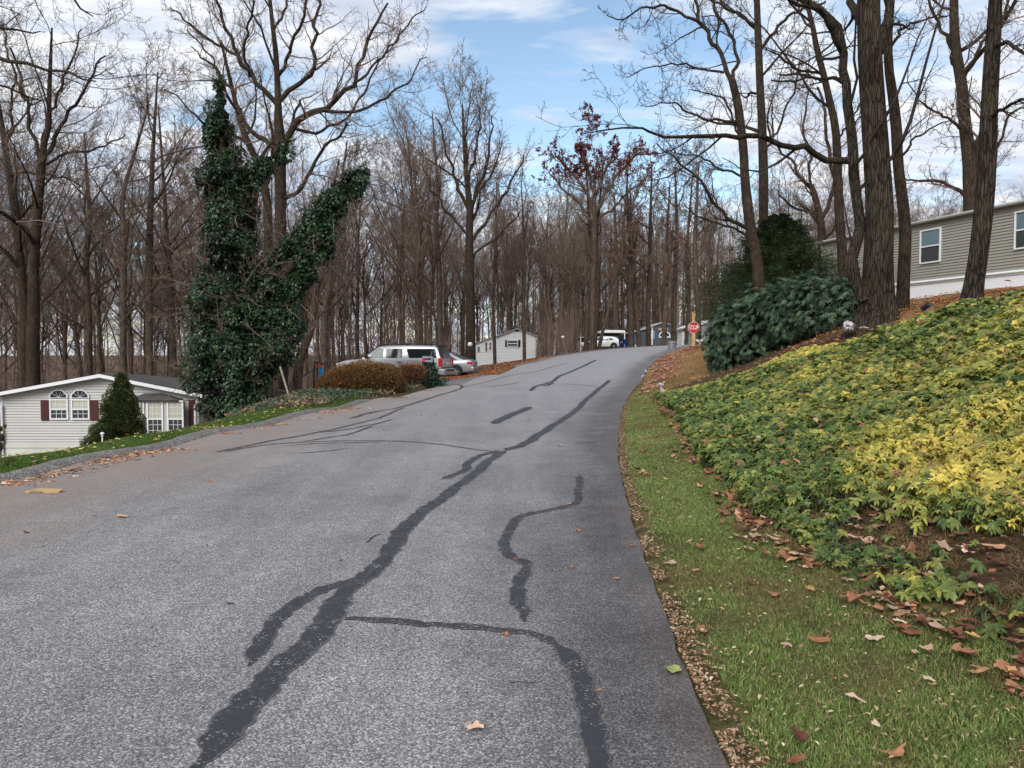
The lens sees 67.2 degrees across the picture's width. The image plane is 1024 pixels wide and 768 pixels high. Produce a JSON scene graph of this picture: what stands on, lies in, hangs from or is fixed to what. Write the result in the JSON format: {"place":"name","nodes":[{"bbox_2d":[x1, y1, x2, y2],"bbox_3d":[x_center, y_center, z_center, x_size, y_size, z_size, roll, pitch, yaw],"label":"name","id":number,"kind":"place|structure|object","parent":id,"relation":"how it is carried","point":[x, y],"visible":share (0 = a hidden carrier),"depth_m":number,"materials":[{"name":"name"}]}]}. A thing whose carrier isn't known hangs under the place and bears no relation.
{"place":"outdoors","nodes":[
{"label":"outdoors","id":0,"kind":"place"},
{"bbox_2d":[0,396,365,473],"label":"lawn grass","id":1,"kind":"structure","parent":0,"point":[23,461],"depth_m":14.03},
{"bbox_2d":[0,345,729,767],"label":"road","id":2,"kind":"structure","parent":0,"point":[124,641],"depth_m":5.08,"materials":[{"name":"asphalt"}]},
{"bbox_2d":[188,360,617,767],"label":"road crack sealer","id":3,"kind":"object","parent":2,"relation":"on","point":[230,722],"visible":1,"depth_m":4.49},
{"bbox_2d":[412,371,486,387],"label":"driveway","id":4,"kind":"structure","parent":0,"point":[456,381],"depth_m":34.75,"materials":[{"name":"asphalt"}]},
{"bbox_2d":[336,343,454,380],"bbox_3d":[-5.914,-1.063,39.170,5.790,1.982,2.400,0,2,12],"label":"sport utility vehicle","id":5,"kind":"object","parent":4,"relation":"on","point":[409,353],"visible":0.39,"depth_m":38.17,"materials":[{"name":"silver metal"}]},
{"bbox_2d":[0,286,1023,767],"bbox_3d":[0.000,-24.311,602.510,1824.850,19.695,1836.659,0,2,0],"label":"ground","id":6,"kind":"structure","parent":0,"point":[694,368],"depth_m":4.39,"materials":[{"name":"soil"}]},
{"bbox_2d":[0,0,101,387],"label":"bare tree","id":7,"kind":"object","parent":6,"relation":"on","point":[19,261],"visible":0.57,"depth_m":44.55,"materials":[{"name":"brown plant"}]},
{"bbox_2d":[0,80,102,423],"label":"bare tree","id":8,"kind":"object","parent":6,"relation":"on","point":[33,152],"visible":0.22,"depth_m":53.35,"materials":[{"name":"brown plant"}]},
{"bbox_2d":[4,197,112,376],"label":"bare tree","id":9,"kind":"object","parent":6,"relation":"on","point":[74,329],"visible":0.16,"depth_m":80.56,"materials":[{"name":"brown plant"}]},
{"bbox_2d":[0,207,117,382],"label":"bare tree","id":10,"kind":"object","parent":6,"relation":"on","point":[42,333],"visible":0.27,"depth_m":66.52,"materials":[{"name":"brown plant"}]},
{"bbox_2d":[0,92,129,381],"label":"bare tree","id":11,"kind":"object","parent":6,"relation":"on","point":[51,244],"visible":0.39,"depth_m":49.13,"materials":[{"name":"brown plant"}]},
{"bbox_2d":[8,185,138,380],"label":"bare tree","id":12,"kind":"object","parent":6,"relation":"on","point":[64,334],"visible":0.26,"depth_m":76.81,"materials":[{"name":"brown plant"}]},
{"bbox_2d":[0,0,151,386],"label":"bare tree","id":13,"kind":"object","parent":6,"relation":"on","point":[33,371],"visible":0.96,"depth_m":41.54,"materials":[{"name":"brown plant"}]},
{"bbox_2d":[0,54,160,390],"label":"bare tree","id":14,"kind":"object","parent":6,"relation":"on","point":[21,201],"visible":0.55,"depth_m":46.04,"materials":[{"name":"brown plant"}]},
{"bbox_2d":[0,86,169,375],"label":"bare tree","id":15,"kind":"object","parent":6,"relation":"on","point":[87,328],"visible":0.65,"depth_m":47.70,"materials":[{"name":"brown plant"}]},
{"bbox_2d":[21,142,155,373],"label":"bare tree","id":16,"kind":"object","parent":6,"relation":"on","point":[99,324],"visible":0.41,"depth_m":59.72,"materials":[{"name":"brown plant"}]},
{"bbox_2d":[0,0,200,134],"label":"bare tree","id":17,"kind":"object","parent":6,"relation":"on","point":[5,60],"visible":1,"depth_m":13.25,"materials":[{"name":"brown plant"}]},
{"bbox_2d":[8,158,201,374],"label":"bare tree","id":18,"kind":"object","parent":6,"relation":"on","point":[108,321],"visible":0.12,"depth_m":66.30,"materials":[{"name":"brown plant"}]},
{"bbox_2d":[0,373,212,456],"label":"gabled house","id":19,"kind":"structure","parent":6,"relation":"on","point":[58,415],"depth_m":32.03,"materials":[{"name":"grey"}]},
{"bbox_2d":[146,402,163,432],"bbox_3d":[-14.664,1.441,31.639,0.673,1.536,0.072,0,2,0],"label":"window","id":20,"kind":"structure","parent":19,"relation":"in","point":[155,416],"depth_m":31.64,"materials":[{"name":"white glass"}]},
{"bbox_2d":[167,400,183,430],"bbox_3d":[-13.828,1.441,31.639,0.673,1.536,0.072,0,2,0],"label":"window","id":21,"kind":"structure","parent":19,"relation":"in","point":[175,413],"depth_m":31.63,"materials":[{"name":"white glass"}]},
{"bbox_2d":[79,371,147,445],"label":"dwarf spruce","id":22,"kind":"object","parent":6,"relation":"on","point":[120,412],"visible":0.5,"depth_m":27.18,"materials":[{"name":"green plant"}]},
{"bbox_2d":[44,154,188,374],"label":"bare tree","id":23,"kind":"object","parent":6,"relation":"on","point":[141,315],"visible":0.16,"depth_m":68.71,"materials":[{"name":"brown plant"}]},
{"bbox_2d":[11,124,244,374],"bbox_3d":[-27.980,-8.128,57.582,16.413,23.845,8.068,-1,2,-15],"label":"bare tree","id":24,"kind":"object","parent":6,"relation":"on","point":[130,326],"visible":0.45,"depth_m":57.64,"materials":[{"name":"brown plant"}]},
{"bbox_2d":[61,52,198,373],"bbox_3d":[-20.869,-6.843,42.671,6.954,21.527,7.407,0,2,0],"label":"bare tree","id":25,"kind":"object","parent":6,"relation":"on","point":[125,290],"visible":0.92,"depth_m":42.51,"materials":[{"name":"brown plant"}]},
{"bbox_2d":[101,68,233,376],"bbox_3d":[-20.196,-7.405,45.505,5.162,22.330,8.970,1,3,28],"label":"bare tree","id":26,"kind":"object","parent":6,"relation":"on","point":[171,303],"visible":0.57,"depth_m":45.39,"materials":[{"name":"brown plant"}]},
{"bbox_2d":[130,166,204,375],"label":"bare tree","id":27,"kind":"object","parent":6,"relation":"on","point":[187,258],"visible":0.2,"depth_m":66.53,"materials":[{"name":"brown plant"}]},
{"bbox_2d":[109,115,237,375],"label":"bare tree","id":28,"kind":"object","parent":6,"relation":"on","point":[185,267],"visible":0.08,"depth_m":69.60,"materials":[{"name":"brown plant"}]},
{"bbox_2d":[90,21,260,375],"bbox_3d":[-20.430,-8.659,44.051,11.592,24.996,6.675,1,3,27],"label":"bare tree","id":29,"kind":"object","parent":6,"relation":"on","point":[150,253],"visible":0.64,"depth_m":43.60,"materials":[{"name":"brown plant"}]},
{"bbox_2d":[0,399,372,482],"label":"kerb","id":30,"kind":"structure","parent":6,"relation":"on","point":[48,466],"depth_m":12.64,"materials":[{"name":"concrete"}]},
{"bbox_2d":[142,84,252,307],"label":"bare tree","id":31,"kind":"object","parent":6,"relation":"on","point":[187,170],"visible":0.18,"depth_m":50.64,"materials":[{"name":"brown plant"}]},
{"bbox_2d":[117,135,321,270],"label":"bare tree","id":32,"kind":"object","parent":6,"relation":"on","point":[185,193],"visible":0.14,"depth_m":47.11,"materials":[{"name":"brown plant"}]},
{"bbox_2d":[144,0,317,395],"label":"bare tree","id":33,"kind":"object","parent":6,"relation":"on","point":[250,147],"visible":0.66,"depth_m":38.41,"materials":[{"name":"brown plant"}]},
{"bbox_2d":[123,67,392,423],"bbox_3d":[-9.274,-4.564,28.710,9.386,14.971,6.655,0,2,0],"label":"ivy covered tree","id":34,"kind":"object","parent":6,"relation":"on","point":[247,340],"visible":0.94,"depth_m":28.23,"materials":[{"name":"green plant"}]},
{"bbox_2d":[160,0,435,393],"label":"oak tree","id":35,"kind":"object","parent":6,"relation":"on","point":[281,196],"visible":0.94,"depth_m":36.45,"materials":[{"name":"brown plant"}]},
{"bbox_2d":[271,124,373,382],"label":"bare tree","id":36,"kind":"object","parent":6,"relation":"on","point":[316,344],"visible":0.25,"depth_m":48.32,"materials":[{"name":"brown plant"}]},
{"bbox_2d":[261,132,384,391],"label":"bare tree","id":37,"kind":"object","parent":6,"relation":"on","point":[298,373],"visible":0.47,"depth_m":37.75,"materials":[{"name":"brown plant"}]},
{"bbox_2d":[270,145,377,369],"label":"bare tree","id":38,"kind":"object","parent":6,"relation":"on","point":[329,323],"visible":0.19,"depth_m":68.60,"materials":[{"name":"brown plant"}]},
{"bbox_2d":[224,377,448,416],"bbox_3d":[-6.771,0.694,29.463,5.613,1.531,15.447,0,2,12],"label":"ivy bed","id":39,"kind":"object","parent":6,"relation":"on","point":[305,396],"visible":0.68,"depth_m":24.11,"materials":[{"name":"green plant"}]},
{"bbox_2d":[397,361,427,384],"bbox_3d":[-4.145,-0.476,31.453,1.458,1.035,1.286,-2,3,-43],"label":"barberry shrub","id":40,"kind":"object","parent":39,"relation":"on","point":[414,372],"visible":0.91,"depth_m":31.33,"materials":[{"name":"brown plant"}]},
{"bbox_2d":[286,139,407,361],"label":"bare tree","id":41,"kind":"object","parent":6,"relation":"on","point":[344,304],"visible":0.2,"depth_m":79.42,"materials":[{"name":"brown plant"}]},
{"bbox_2d":[313,87,398,372],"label":"bare tree","id":42,"kind":"object","parent":6,"relation":"on","point":[323,338],"visible":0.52,"depth_m":47.72,"materials":[{"name":"brown plant"}]},
{"bbox_2d":[0,283,714,433],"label":"undergrowth","id":43,"kind":"object","parent":6,"relation":"on","point":[568,341],"visible":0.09,"depth_m":65.02,"materials":[{"name":"brown plant"}]},
{"bbox_2d":[315,356,407,393],"bbox_3d":[-5.684,-0.086,29.010,3.599,1.913,2.079,0,2,0],"label":"clipped shrub","id":44,"kind":"object","parent":6,"relation":"on","point":[373,375],"visible":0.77,"depth_m":28.56,"materials":[{"name":"brown plant"}]},
{"bbox_2d":[328,130,425,358],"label":"bare tree","id":45,"kind":"object","parent":6,"relation":"on","point":[356,313],"visible":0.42,"depth_m":75.58,"materials":[{"name":"brown plant"}]},
{"bbox_2d":[329,177,440,353],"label":"bare tree","id":46,"kind":"object","parent":6,"relation":"on","point":[364,296],"visible":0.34,"depth_m":80.77,"materials":[{"name":"brown plant"}]},
{"bbox_2d":[363,168,435,343],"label":"bare tree","id":47,"kind":"object","parent":6,"relation":"on","point":[400,297],"visible":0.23,"depth_m":81.11,"materials":[{"name":"brown plant"}]},
{"bbox_2d":[345,182,454,344],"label":"bare tree","id":48,"kind":"object","parent":6,"relation":"on","point":[382,300],"visible":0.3,"depth_m":85.14,"materials":[{"name":"brown plant"}]},
{"bbox_2d":[330,85,470,343],"bbox_3d":[-8.756,-11.659,60.572,11.437,23.324,11.442,-1,3,-26],"label":"bare tree","id":49,"kind":"object","parent":6,"relation":"on","point":[402,218],"visible":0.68,"depth_m":59.96,"materials":[{"name":"brown plant"}]},
{"bbox_2d":[349,101,459,343],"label":"bare tree","id":50,"kind":"object","parent":6,"relation":"on","point":[424,302],"visible":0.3,"depth_m":71.74,"materials":[{"name":"brown plant"}]},
{"bbox_2d":[359,70,472,342],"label":"bare tree","id":51,"kind":"object","parent":6,"relation":"on","point":[413,202],"visible":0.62,"depth_m":64.26,"materials":[{"name":"brown plant"}]},
{"bbox_2d":[349,94,484,343],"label":"bare tree","id":52,"kind":"object","parent":6,"relation":"on","point":[432,291],"visible":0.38,"depth_m":66.64,"materials":[{"name":"brown plant"}]},
{"bbox_2d":[368,64,467,345],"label":"bare tree","id":53,"kind":"object","parent":6,"relation":"on","point":[437,260],"visible":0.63,"depth_m":59.37,"materials":[{"name":"brown plant"}]},
{"bbox_2d":[392,110,449,342],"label":"bare tree","id":54,"kind":"object","parent":6,"relation":"on","point":[419,244],"visible":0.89,"depth_m":55.64,"materials":[{"name":"brown plant"}]},
{"bbox_2d":[358,170,487,342],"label":"bare tree","id":55,"kind":"object","parent":6,"relation":"on","point":[389,258],"visible":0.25,"depth_m":78.36,"materials":[{"name":"brown plant"}]},
{"bbox_2d":[412,356,446,388],"bbox_3d":[-3.479,-0.384,32.529,1.665,1.594,1.078,0,2,0],"label":"ivy covered letterbox","id":56,"kind":"object","parent":6,"relation":"on","point":[433,379],"visible":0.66,"depth_m":32.30,"materials":[{"name":"green plant"}]},
{"bbox_2d":[410,197,478,349],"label":"bare tree","id":57,"kind":"object","parent":6,"relation":"on","point":[451,289],"visible":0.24,"depth_m":96.44,"materials":[{"name":"brown plant"}]},
{"bbox_2d":[399,209,498,351],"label":"bare tree","id":58,"kind":"object","parent":6,"relation":"on","point":[451,310],"visible":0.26,"depth_m":102.94,"materials":[{"name":"brown plant"}]},
{"bbox_2d":[383,39,541,359],"bbox_3d":[-3.438,-12.513,54.496,11.257,23.814,7.439,0,2,0],"label":"maple tree","id":59,"kind":"object","parent":6,"relation":"on","point":[470,201],"visible":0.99,"depth_m":54.46,"materials":[{"name":"brown plant"}]},
{"bbox_2d":[0,186,937,390],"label":"distant wood","id":60,"kind":"object","parent":6,"relation":"on","point":[642,296],"visible":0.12,"depth_m":126.61,"materials":[{"name":"brown plant"}]},
{"bbox_2d":[440,164,508,356],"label":"bare tree","id":61,"kind":"object","parent":6,"relation":"on","point":[463,330],"visible":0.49,"depth_m":92.19,"materials":[{"name":"brown plant"}]},
{"bbox_2d":[438,201,535,341],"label":"bare tree","id":62,"kind":"object","parent":6,"relation":"on","point":[476,301],"visible":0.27,"depth_m":104.77,"materials":[{"name":"brown plant"}]},
{"bbox_2d":[470,155,528,363],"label":"bare tree","id":63,"kind":"object","parent":6,"relation":"on","point":[496,253],"visible":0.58,"depth_m":61.50,"materials":[{"name":"brown plant"}]},
{"bbox_2d":[476,328,537,365],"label":"white cottage","id":64,"kind":"structure","parent":6,"relation":"on","point":[508,346],"depth_m":71.93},
{"bbox_2d":[479,145,540,359],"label":"bare tree","id":65,"kind":"object","parent":6,"relation":"on","point":[523,249],"visible":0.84,"depth_m":59.59,"materials":[{"name":"brown plant"}]},
{"bbox_2d":[0,280,1023,767],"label":"leaf litter","id":66,"kind":"object","parent":6,"relation":"on","point":[1014,670],"visible":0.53,"depth_m":5.02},
{"bbox_2d":[479,176,553,335],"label":"bare tree","id":67,"kind":"object","parent":6,"relation":"on","point":[511,237],"visible":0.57,"depth_m":96.18,"materials":[{"name":"brown plant"}]},
{"bbox_2d":[488,190,549,333],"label":"bare tree","id":68,"kind":"object","parent":6,"relation":"on","point":[515,269],"visible":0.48,"depth_m":99.75,"materials":[{"name":"brown plant"}]},
{"bbox_2d":[487,182,584,334],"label":"bare tree","id":69,"kind":"object","parent":6,"relation":"on","point":[530,271],"visible":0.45,"depth_m":99.80,"materials":[{"name":"brown plant"}]},
{"bbox_2d":[512,180,584,355],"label":"bare tree","id":70,"kind":"object","parent":6,"relation":"on","point":[546,292],"visible":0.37,"depth_m":102.08,"materials":[{"name":"brown plant"}]},
{"bbox_2d":[514,185,622,352],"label":"bare tree","id":71,"kind":"object","parent":6,"relation":"on","point":[573,244],"visible":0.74,"depth_m":74.60,"materials":[{"name":"brown plant"}]},
{"bbox_2d":[530,160,609,354],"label":"bare tree","id":72,"kind":"object","parent":6,"relation":"on","point":[562,275],"visible":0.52,"depth_m":94.76,"materials":[{"name":"brown plant"}]},
{"bbox_2d":[541,135,614,350],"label":"bare tree","id":73,"kind":"object","parent":6,"relation":"on","point":[586,326],"visible":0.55,"depth_m":65.66,"materials":[{"name":"brown plant"}]},
{"bbox_2d":[563,145,616,349],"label":"bare tree","id":74,"kind":"object","parent":6,"relation":"on","point":[598,267],"visible":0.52,"depth_m":63.59,"materials":[{"name":"brown plant"}]},
{"bbox_2d":[531,101,670,350],"bbox_3d":[7.260,-12.455,61.828,11.503,20.743,5.703,0,2,0],"label":"red oak tree","id":75,"kind":"object","parent":6,"relation":"on","point":[579,147],"visible":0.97,"depth_m":61.52,"materials":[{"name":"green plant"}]},
{"bbox_2d":[592,181,641,329],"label":"bare tree","id":76,"kind":"object","parent":6,"relation":"on","point":[615,311],"visible":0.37,"depth_m":107.29,"materials":[{"name":"brown plant"}]},
{"bbox_2d":[599,155,659,346],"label":"bare tree","id":77,"kind":"object","parent":6,"relation":"on","point":[630,312],"visible":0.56,"depth_m":65.59,"materials":[{"name":"brown plant"}]},
{"bbox_2d":[605,156,653,346],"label":"bare tree","id":78,"kind":"object","parent":6,"relation":"on","point":[637,323],"visible":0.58,"depth_m":65.58,"materials":[{"name":"brown plant"}]},
{"bbox_2d":[597,132,665,349],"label":"bare tree","id":79,"kind":"object","parent":6,"relation":"on","point":[621,259],"visible":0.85,"depth_m":62.45,"materials":[{"name":"brown plant"}]},
{"bbox_2d":[608,145,675,346],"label":"bare tree","id":80,"kind":"object","parent":6,"relation":"on","point":[648,299],"visible":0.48,"depth_m":67.47,"materials":[{"name":"brown plant"}]},
{"bbox_2d":[621,322,670,345],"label":"slate blue house","id":81,"kind":"structure","parent":6,"relation":"on","point":[656,330],"depth_m":103.83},
{"bbox_2d":[633,140,702,344],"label":"bare tree","id":82,"kind":"object","parent":6,"relation":"on","point":[674,292],"visible":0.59,"depth_m":65.52,"materials":[{"name":"brown plant"}]},
{"bbox_2d":[643,159,704,345],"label":"bare tree","id":83,"kind":"object","parent":6,"relation":"on","point":[667,269],"visible":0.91,"depth_m":63.17,"materials":[{"name":"brown plant"}]},
{"bbox_2d":[636,141,722,344],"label":"bare tree","id":84,"kind":"object","parent":6,"relation":"on","point":[689,220],"visible":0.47,"depth_m":67.46,"materials":[{"name":"brown plant"}]},
{"bbox_2d":[597,0,764,355],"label":"bare tree","id":85,"kind":"object","parent":6,"relation":"on","point":[751,236],"visible":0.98,"depth_m":24.64,"materials":[{"name":"brown plant"}]},
{"bbox_2d":[676,122,726,343],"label":"bare tree","id":86,"kind":"object","parent":6,"relation":"on","point":[696,268],"visible":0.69,"depth_m":61.53,"materials":[{"name":"brown plant"}]},
{"bbox_2d":[669,173,739,320],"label":"bare tree","id":87,"kind":"object","parent":6,"relation":"on","point":[711,254],"visible":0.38,"depth_m":105.91,"materials":[{"name":"brown plant"}]},
{"bbox_2d":[679,163,787,267],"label":"bare tree","id":88,"kind":"object","parent":6,"relation":"on","point":[756,209],"visible":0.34,"depth_m":89.02,"materials":[{"name":"brown plant"}]},
{"bbox_2d":[536,0,953,340],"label":"oak tree","id":89,"kind":"object","parent":6,"relation":"on","point":[873,289],"visible":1,"depth_m":16.24,"materials":[{"name":"brown plant"}]},
{"bbox_2d":[664,0,829,284],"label":"bare tree","id":90,"kind":"object","parent":6,"relation":"on","point":[763,179],"visible":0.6,"depth_m":29.54,"materials":[{"name":"brown plant"}]},
{"bbox_2d":[658,213,862,354],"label":"hemlock tree","id":91,"kind":"object","parent":6,"relation":"on","point":[784,246],"visible":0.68,"depth_m":28.09,"materials":[{"name":"green plant"}]},
{"bbox_2d":[697,269,858,372],"bbox_3d":[8.284,-1.677,23.727,3.546,3.449,8.981,0,2,0],"label":"rhododendron hedge","id":92,"kind":"object","parent":6,"relation":"on","point":[784,313],"visible":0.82,"depth_m":22.99,"materials":[{"name":"green plant"}]},
{"bbox_2d":[727,0,860,282],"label":"bare tree","id":93,"kind":"object","parent":6,"relation":"on","point":[841,241],"visible":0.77,"depth_m":23.66,"materials":[{"name":"brown plant"}]},
{"bbox_2d":[743,76,861,256],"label":"bare tree","id":94,"kind":"object","parent":6,"relation":"on","point":[819,214],"visible":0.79,"depth_m":41.52,"materials":[{"name":"brown plant"}]},
{"bbox_2d":[780,102,893,253],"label":"bare tree","id":95,"kind":"object","parent":6,"relation":"on","point":[831,181],"visible":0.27,"depth_m":84.98,"materials":[{"name":"brown plant"}]},
{"bbox_2d":[651,288,1023,651],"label":"groundcover","id":96,"kind":"object","parent":6,"relation":"on","point":[930,400],"visible":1,"depth_m":7.88,"materials":[{"name":"green plant"}]},
{"bbox_2d":[711,503,1023,705],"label":"fallen leaves","id":97,"kind":"object","parent":6,"relation":"on","point":[1001,592],"visible":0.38,"depth_m":4.81,"materials":[{"name":"brown plant"}]},
{"bbox_2d":[816,200,1023,298],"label":"taupe house","id":98,"kind":"structure","parent":6,"relation":"on","point":[940,246],"depth_m":28.41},
{"bbox_2d":[919,227,941,263],"bbox_3d":[15.975,-5.274,29.420,0.072,1.296,0.974,-1,2,-17],"label":"window","id":99,"kind":"structure","parent":98,"relation":"in","point":[930,239],"depth_m":29.41,"materials":[{"name":"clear glass"}]},
{"bbox_2d":[882,0,980,311],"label":"bare tree","id":100,"kind":"object","parent":6,"relation":"on","point":[904,267],"visible":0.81,"depth_m":18.26,"materials":[{"name":"brown plant"}]},
{"bbox_2d":[891,0,1023,211],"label":"bare tree","id":101,"kind":"object","parent":6,"relation":"on","point":[969,170],"visible":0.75,"depth_m":32.34,"materials":[{"name":"grey plant"}]},
{"bbox_2d":[909,152,1018,221],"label":"bare tree","id":102,"kind":"object","parent":6,"relation":"on","point":[943,210],"visible":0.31,"depth_m":95.54,"materials":[{"name":"brown plant"}]},
{"bbox_2d":[927,0,1023,303],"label":"bare tree","id":103,"kind":"object","parent":6,"relation":"on","point":[973,287],"visible":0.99,"depth_m":13.95,"materials":[{"name":"brown plant"}]},
{"bbox_2d":[0,0,1023,355],"label":"sky","id":104,"kind":"structure","parent":0,"point":[535,52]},
{"bbox_2d":[623,378,1023,767],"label":"verge grass","id":105,"kind":"structure","parent":0,"point":[686,525],"depth_m":4.03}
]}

